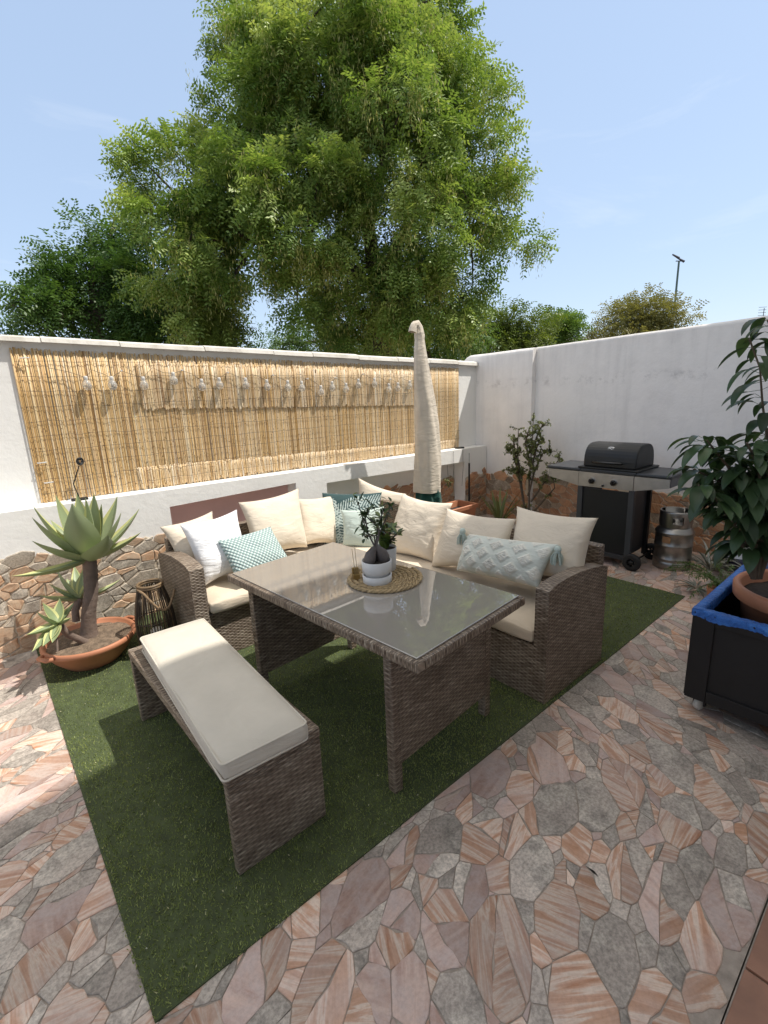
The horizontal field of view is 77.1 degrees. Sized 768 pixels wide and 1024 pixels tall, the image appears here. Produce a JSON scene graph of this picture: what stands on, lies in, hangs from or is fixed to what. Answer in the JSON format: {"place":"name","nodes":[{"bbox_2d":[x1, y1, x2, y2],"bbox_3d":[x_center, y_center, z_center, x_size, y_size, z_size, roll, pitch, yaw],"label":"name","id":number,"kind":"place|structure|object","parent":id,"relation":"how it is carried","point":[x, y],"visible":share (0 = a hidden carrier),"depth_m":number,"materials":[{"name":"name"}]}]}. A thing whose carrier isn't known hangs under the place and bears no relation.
{"place":"outdoors","nodes":[
{"label":"outdoors","id":0,"kind":"place"},
{"bbox_2d":[0,514,767,1023],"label":"paving","id":1,"kind":"structure","parent":0,"point":[592,848],"depth_m":1.60,"materials":[{"name":"stone"}]},
{"bbox_2d":[36,576,684,1023],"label":"turf backing","id":2,"kind":"object","parent":1,"relation":"on","point":[219,886],"visible":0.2,"depth_m":2.01,"materials":[{"name":"green plastic"}]},
{"bbox_2d":[15,494,140,671],"bbox_3d":[-1.864,0.439,2.961,0.608,1.067,0.692,-3,14,-1],"label":"agave planter","id":3,"kind":"object","parent":2,"relation":"on","point":[87,536],"visible":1,"depth_m":2.99,"materials":[{"name":"ceramic"}]},
{"bbox_2d":[134,578,176,645],"bbox_3d":[-1.483,0.683,3.137,0.250,0.477,0.265,-14,18,-39],"label":"bamboo lantern","id":4,"kind":"object","parent":2,"relation":"on","point":[144,598],"visible":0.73,"depth_m":3.06,"materials":[{"name":"wicker"}]},
{"bbox_2d":[128,645,325,874],"bbox_3d":[-0.755,0.937,2.153,0.366,0.398,1.170,-14,18,-40],"label":"bench","id":5,"kind":"object","parent":2,"relation":"on","point":[274,804],"visible":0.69,"depth_m":1.74,"materials":[{"name":"wicker"}]},
{"bbox_2d":[140,618,307,782],"bbox_3d":[-0.737,0.709,2.052,0.322,0.087,1.126,-13,17,-36],"label":"bench cushion","id":6,"kind":"object","parent":5,"relation":"on","point":[239,713],"visible":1,"depth_m":1.84,"materials":[{"name":"fabric"}]},
{"bbox_2d":[60,607,648,966],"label":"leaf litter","id":7,"kind":"object","parent":2,"relation":"on","point":[323,780],"visible":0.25,"depth_m":2.05,"materials":[{"name":"brown plant"}]},
{"bbox_2d":[227,542,524,793],"bbox_3d":[-0.092,0.685,2.486,1.370,0.679,0.750,11,19,44],"label":"dining table","id":8,"kind":"object","parent":2,"relation":"on","point":[427,638],"visible":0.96,"depth_m":2.17,"materials":[{"name":"wicker"}]},
{"bbox_2d":[347,565,422,593],"bbox_3d":[0.004,0.332,2.445,0.387,0.021,0.381,-14,18,-39],"label":"placemat","id":9,"kind":"object","parent":8,"relation":"on","point":[404,578],"visible":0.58,"depth_m":2.37,"materials":[{"name":"beige wicker"}]},
{"bbox_2d":[352,546,359,579],"bbox_3d":[-0.144,0.253,2.408,0.034,0.175,0.034,-6,14,-15],"label":"incense holder","id":10,"kind":"object","parent":9,"relation":"on","point":[355,574],"visible":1,"depth_m":2.41,"materials":[{"name":"brown wood"}]},
{"bbox_2d":[349,492,397,585],"bbox_3d":[-0.050,0.127,2.341,0.212,0.444,0.164,-9,15,-26],"label":"potted bonsai","id":11,"kind":"object","parent":9,"relation":"on","point":[376,561],"visible":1,"depth_m":2.32,"materials":[{"name":"white ceramic"}]},
{"bbox_2d":[368,511,403,571],"bbox_3d":[0.014,0.150,2.503,0.180,0.316,0.211,-7,14,-18],"label":"potted succulent","id":12,"kind":"object","parent":9,"relation":"on","point":[385,541],"visible":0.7,"depth_m":2.48,"materials":[{"name":"green plant"}]},
{"bbox_2d":[158,499,607,703],"bbox_3d":[-0.098,0.527,3.119,1.878,0.700,2.285,-14,18,-39],"label":"corner sofa","id":13,"kind":"object","parent":2,"relation":"on","point":[560,653],"visible":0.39,"depth_m":2.65,"materials":[{"name":"wicker"}]},
{"bbox_2d":[206,544,318,613],"bbox_3d":[-0.820,0.440,3.504,1.124,0.111,0.590,-14,18,-39],"label":"seat cushion","id":14,"kind":"object","parent":13,"relation":"on","point":[224,593],"visible":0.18,"depth_m":3.08,"materials":[{"name":"fabric"}]},
{"bbox_2d":[160,511,212,559],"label":"pillow","id":15,"kind":"object","parent":14,"relation":"on","point":[176,536],"visible":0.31,"depth_m":3.22,"materials":[{"name":"beige fabric"}]},
{"bbox_2d":[180,509,241,584],"bbox_3d":[-1.112,0.238,3.256,0.405,0.416,0.251,-14,18,-39],"label":"pillow","id":16,"kind":"object","parent":14,"relation":"on","point":[203,538],"visible":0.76,"depth_m":3.16,"materials":[{"name":"white fabric"}]},
{"bbox_2d":[217,527,286,572],"bbox_3d":[-0.859,0.286,3.253,0.433,0.274,0.232,-14,18,-39],"label":"pillow","id":17,"kind":"object","parent":14,"relation":"on","point":[253,549],"visible":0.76,"depth_m":3.19,"materials":[{"name":"fabric"}]},
{"bbox_2d":[238,488,307,549],"bbox_3d":[-0.788,0.084,3.630,0.525,0.426,0.263,-14,18,-39],"label":"pillow","id":18,"kind":"object","parent":14,"relation":"on","point":[281,516],"visible":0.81,"depth_m":3.57,"materials":[{"name":"beige fabric"}]},
{"bbox_2d":[317,543,370,550],"bbox_3d":[-0.181,0.284,4.036,0.571,0.108,0.585,-14,18,-39],"label":"seat cushion","id":19,"kind":"object","parent":13,"relation":"on","point":[357,547],"visible":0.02,"depth_m":3.83,"materials":[{"name":"fabric"}]},
{"bbox_2d":[299,497,335,543],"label":"pillow","id":20,"kind":"object","parent":19,"relation":"on","point":[318,516],"visible":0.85,"depth_m":3.88,"materials":[{"name":"beige fabric"}]},
{"bbox_2d":[322,492,381,543],"bbox_3d":[-0.268,0.089,4.036,0.509,0.483,0.226,-1,14,4],"label":"pillow","id":21,"kind":"object","parent":19,"relation":"on","point":[341,502],"visible":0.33,"depth_m":4.01,"materials":[{"name":"green fabric"}]},
{"bbox_2d":[341,507,383,546],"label":"pillow","id":22,"kind":"object","parent":19,"relation":"on","point":[352,521],"visible":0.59,"depth_m":3.85,"materials":[{"name":"green fabric"}]},
{"bbox_2d":[358,478,405,521],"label":"pillow","id":23,"kind":"object","parent":19,"relation":"on","point":[366,487],"visible":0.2,"depth_m":4.25,"materials":[{"name":"beige fabric"}]},
{"bbox_2d":[396,553,542,641],"bbox_3d":[0.488,0.453,3.224,0.637,0.112,1.544,-14,18,-39],"label":"seat cushion","id":24,"kind":"object","parent":13,"relation":"on","point":[519,622],"visible":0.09,"depth_m":2.89,"materials":[{"name":"fabric"}]},
{"bbox_2d":[390,494,452,561],"bbox_3d":[0.241,0.134,3.585,0.262,0.452,0.521,-14,18,-39],"label":"pillow","id":25,"kind":"object","parent":24,"relation":"on","point":[420,522],"visible":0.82,"depth_m":3.47,"materials":[{"name":"beige fabric"}]},
{"bbox_2d":[432,508,515,566],"bbox_3d":[0.572,0.217,3.132,0.228,0.406,0.592,-14,18,-39],"label":"pillow","id":26,"kind":"object","parent":24,"relation":"on","point":[448,551],"visible":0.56,"depth_m":3.13,"materials":[{"name":"beige fabric"}]},
{"bbox_2d":[457,528,562,587],"bbox_3d":[0.696,0.276,2.844,0.205,0.271,0.700,-14,18,-39],"label":"tasselled pillow","id":27,"kind":"object","parent":24,"relation":"on","point":[524,562],"visible":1,"depth_m":2.76,"materials":[{"name":"fabric"}]},
{"bbox_2d":[513,506,597,575],"bbox_3d":[0.941,0.211,2.820,0.240,0.410,0.528,-14,18,-39],"label":"pillow","id":28,"kind":"object","parent":24,"relation":"on","point":[570,536],"visible":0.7,"depth_m":2.70,"materials":[{"name":"beige fabric"}]},
{"bbox_2d":[408,320,441,502],"bbox_3d":[0.436,-0.739,4.875,0.500,2.239,0.500,-14,18,-39],"label":"closed parasol","id":29,"kind":"object","parent":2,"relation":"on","point":[427,474],"visible":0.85,"depth_m":4.76,"materials":[{"name":"beige fabric"}]},
{"bbox_2d":[447,500,477,515],"bbox_3d":[0.732,0.086,5.576,0.746,0.300,0.306,-14,18,-39],"label":"trough planter","id":30,"kind":"object","parent":1,"relation":"on","point":[465,507],"visible":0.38,"depth_m":5.66,"materials":[{"name":"ceramic"}]},
{"bbox_2d":[478,488,518,518],"bbox_3d":[1.374,-0.052,5.739,0.508,0.418,0.555,-14,18,-39],"label":"spiky aloe","id":31,"kind":"object","parent":1,"relation":"on","point":[498,509],"visible":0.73,"depth_m":5.79,"materials":[{"name":"green plant"}]},
{"bbox_2d":[502,413,563,510],"bbox_3d":[1.651,-0.521,5.361,0.300,1.147,0.798,-14,18,-39],"label":"jade bush","id":32,"kind":"object","parent":1,"relation":"on","point":[518,471],"visible":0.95,"depth_m":5.34,"materials":[{"name":"green plant"}]},
{"bbox_2d":[547,441,688,570],"bbox_3d":[2.104,-0.094,4.454,0.484,1.092,1.100,-14,18,-39],"label":"gas barbecue","id":33,"kind":"object","parent":1,"relation":"on","point":[620,531],"visible":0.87,"depth_m":4.28,"materials":[{"name":"black metal"}]},
{"bbox_2d":[582,487,628,554],"bbox_3d":[1.990,0.077,4.369,0.014,0.570,0.408,-14,18,-39],"label":"door","id":34,"kind":"structure","parent":33,"relation":"in","point":[610,507],"depth_m":4.33,"materials":[{"name":"black metal"}]},
{"bbox_2d":[652,506,694,570],"bbox_3d":[2.556,0.229,4.251,0.306,0.512,0.306,-14,18,-39],"label":"steel keg","id":35,"kind":"object","parent":1,"relation":"on","point":[674,536],"visible":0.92,"depth_m":4.16,"materials":[{"name":"silver metal"}]},
{"bbox_2d":[675,578,706,597],"bbox_3d":[2.451,0.576,3.793,0.365,0.064,0.347,-14,18,-39],"label":"spider plant","id":36,"kind":"object","parent":1,"relation":"on","point":[692,584],"visible":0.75,"depth_m":3.78,"materials":[{"name":"green plant"}]},
{"bbox_2d":[664,561,734,598],"bbox_3d":[2.450,0.517,3.488,0.644,0.338,0.698,-6,14,-14],"label":"asparagus fern","id":37,"kind":"object","parent":1,"relation":"on","point":[714,584],"visible":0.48,"depth_m":3.55,"materials":[{"name":"green plant"}]},
{"bbox_2d":[691,541,739,577],"bbox_3d":[2.800,0.383,4.148,0.623,0.255,0.617,-14,18,-39],"label":"spider plant","id":38,"kind":"object","parent":1,"relation":"on","point":[709,564],"visible":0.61,"depth_m":4.11,"materials":[{"name":"green plant"}]},
{"bbox_2d":[708,548,741,569],"bbox_3d":[3.067,0.421,4.001,0.678,0.249,0.743,-9,15,-25],"label":"spider plant","id":39,"kind":"object","parent":1,"relation":"on","point":[740,564],"visible":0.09,"depth_m":4.03,"materials":[{"name":"green plant"}]},
{"bbox_2d":[683,565,767,726],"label":"planter box","id":40,"kind":"object","parent":1,"relation":"on","point":[727,666],"visible":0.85,"depth_m":2.25,"materials":[{"name":"black plastic"}]},
{"bbox_2d":[666,317,767,623],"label":"chilli plant","id":41,"kind":"object","parent":40,"relation":"on","point":[735,497],"visible":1,"depth_m":2.09,"materials":[{"name":"green plant"}]},
{"bbox_2d":[723,554,743,571],"bbox_3d":[3.076,0.380,4.147,0.234,0.240,0.255,4,15,23],"label":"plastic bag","id":42,"kind":"object","parent":1,"relation":"on","point":[740,561],"visible":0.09,"depth_m":4.10,"materials":[{"name":"white plastic"}]},
{"bbox_2d":[0,0,767,360],"label":"sky","id":43,"kind":"structure","parent":0,"point":[648,132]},
{"bbox_2d":[468,463,469,501],"bbox_3d":[1.054,-0.303,5.973,0.022,0.860,0.036,-1,14,5],"label":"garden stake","id":44,"kind":"object","parent":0,"point":[469,482],"visible":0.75,"depth_m":5.95,"materials":[{"name":"black metal"}]},
{"bbox_2d":[720,898,767,1023],"bbox_3d":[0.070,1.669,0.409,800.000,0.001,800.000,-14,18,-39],"label":"ground","id":45,"kind":"structure","parent":0,"point":[743,964],"depth_m":1.45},
{"bbox_2d":[0,198,259,343],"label":"dense tree","id":46,"kind":"object","parent":45,"relation":"on","point":[60,296],"visible":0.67,"depth_m":10.59,"materials":[{"name":"green plant"}]},
{"bbox_2d":[162,289,260,347],"bbox_3d":[-3.525,-2.597,10.255,1.816,3.847,1.654,7,17,35],"label":"garden bush","id":47,"kind":"object","parent":45,"relation":"on","point":[217,323],"visible":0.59,"depth_m":9.66,"materials":[{"name":"green plant"}]},
{"bbox_2d":[0,334,485,659],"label":"boundary wall","id":48,"kind":"structure","parent":45,"relation":"on","point":[131,564],"depth_m":3.63,"materials":[{"name":"white paint"}]},
{"bbox_2d":[71,457,88,501],"bbox_3d":[-2.150,-0.230,3.385,0.120,0.299,0.060,-14,18,-39],"label":"wire ornament","id":49,"kind":"object","parent":48,"relation":"on","point":[79,463],"visible":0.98,"depth_m":3.38,"materials":[{"name":"black metal"}]},
{"bbox_2d":[9,347,459,502],"bbox_3d":[-0.722,-0.930,4.581,4.378,1.094,0.040,-14,18,-39],"label":"reed screen","id":50,"kind":"object","parent":48,"relation":"on","point":[187,394],"visible":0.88,"depth_m":3.95,"materials":[{"name":"beige wicker"}]},
{"bbox_2d":[50,367,413,395],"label":"string lights","id":51,"kind":"object","parent":50,"relation":"hanging from","point":[87,384],"visible":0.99,"depth_m":4.08,"materials":[{"name":"white"}]},
{"bbox_2d":[444,467,451,487],"bbox_3d":[0.752,-0.415,5.699,0.136,0.286,0.124,-9,15,-25],"label":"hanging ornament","id":52,"kind":"object","parent":48,"relation":"hanging from","point":[450,482],"visible":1,"depth_m":5.71,"materials":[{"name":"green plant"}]},
{"bbox_2d":[453,447,463,479],"bbox_3d":[0.903,-0.553,5.938,0.257,0.475,0.109,-14,18,-39],"label":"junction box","id":53,"kind":"object","parent":48,"relation":"on","point":[453,456],"visible":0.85,"depth_m":5.91,"materials":[{"name":"plastic"}]},
{"bbox_2d":[94,0,558,360],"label":"broadleaf tree","id":54,"kind":"object","parent":45,"relation":"on","point":[388,75],"visible":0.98,"depth_m":8.91,"materials":[{"name":"green plant"}]},
{"bbox_2d":[244,302,500,359],"bbox_3d":[-0.385,-4.107,14.555,7.757,4.474,3.155,-2,14,3],"label":"dense tree","id":55,"kind":"object","parent":45,"relation":"on","point":[277,343],"visible":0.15,"depth_m":14.03,"materials":[{"name":"green plant"}]},
{"bbox_2d":[433,294,568,360],"bbox_3d":[4.037,-5.336,17.664,5.123,5.021,3.541,6,16,30],"label":"dense tree","id":56,"kind":"object","parent":45,"relation":"on","point":[519,333],"visible":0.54,"depth_m":16.72,"materials":[{"name":"green plant"}]},
{"bbox_2d":[534,305,594,345],"bbox_3d":[6.907,-5.718,19.092,2.310,4.850,2.494,-14,18,-39],"label":"dense tree","id":57,"kind":"object","parent":45,"relation":"on","point":[572,330],"visible":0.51,"depth_m":18.25,"materials":[{"name":"green plant"}]},
{"bbox_2d":[464,316,767,553],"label":"boundary wall","id":58,"kind":"structure","parent":45,"relation":"on","point":[660,391],"depth_m":4.92,"materials":[{"name":"paint"}]},
{"bbox_2d":[582,282,708,340],"bbox_3d":[10.625,-6.630,20.418,3.796,5.689,5.059,-14,18,-39],"label":"dense tree","id":59,"kind":"object","parent":45,"relation":"on","point":[635,322],"visible":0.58,"depth_m":19.62,"materials":[{"name":"green plant"}]},
{"bbox_2d":[672,254,684,317],"bbox_3d":[18.602,-11.545,31.209,0.830,9.444,0.184,-3,14,-4],"label":"lamp post","id":60,"kind":"object","parent":45,"relation":"on","point":[678,266],"visible":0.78,"depth_m":30.30,"materials":[{"name":"grey metal"}]},
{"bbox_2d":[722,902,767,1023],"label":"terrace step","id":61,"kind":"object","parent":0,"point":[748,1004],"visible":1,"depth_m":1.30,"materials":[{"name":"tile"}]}
]}

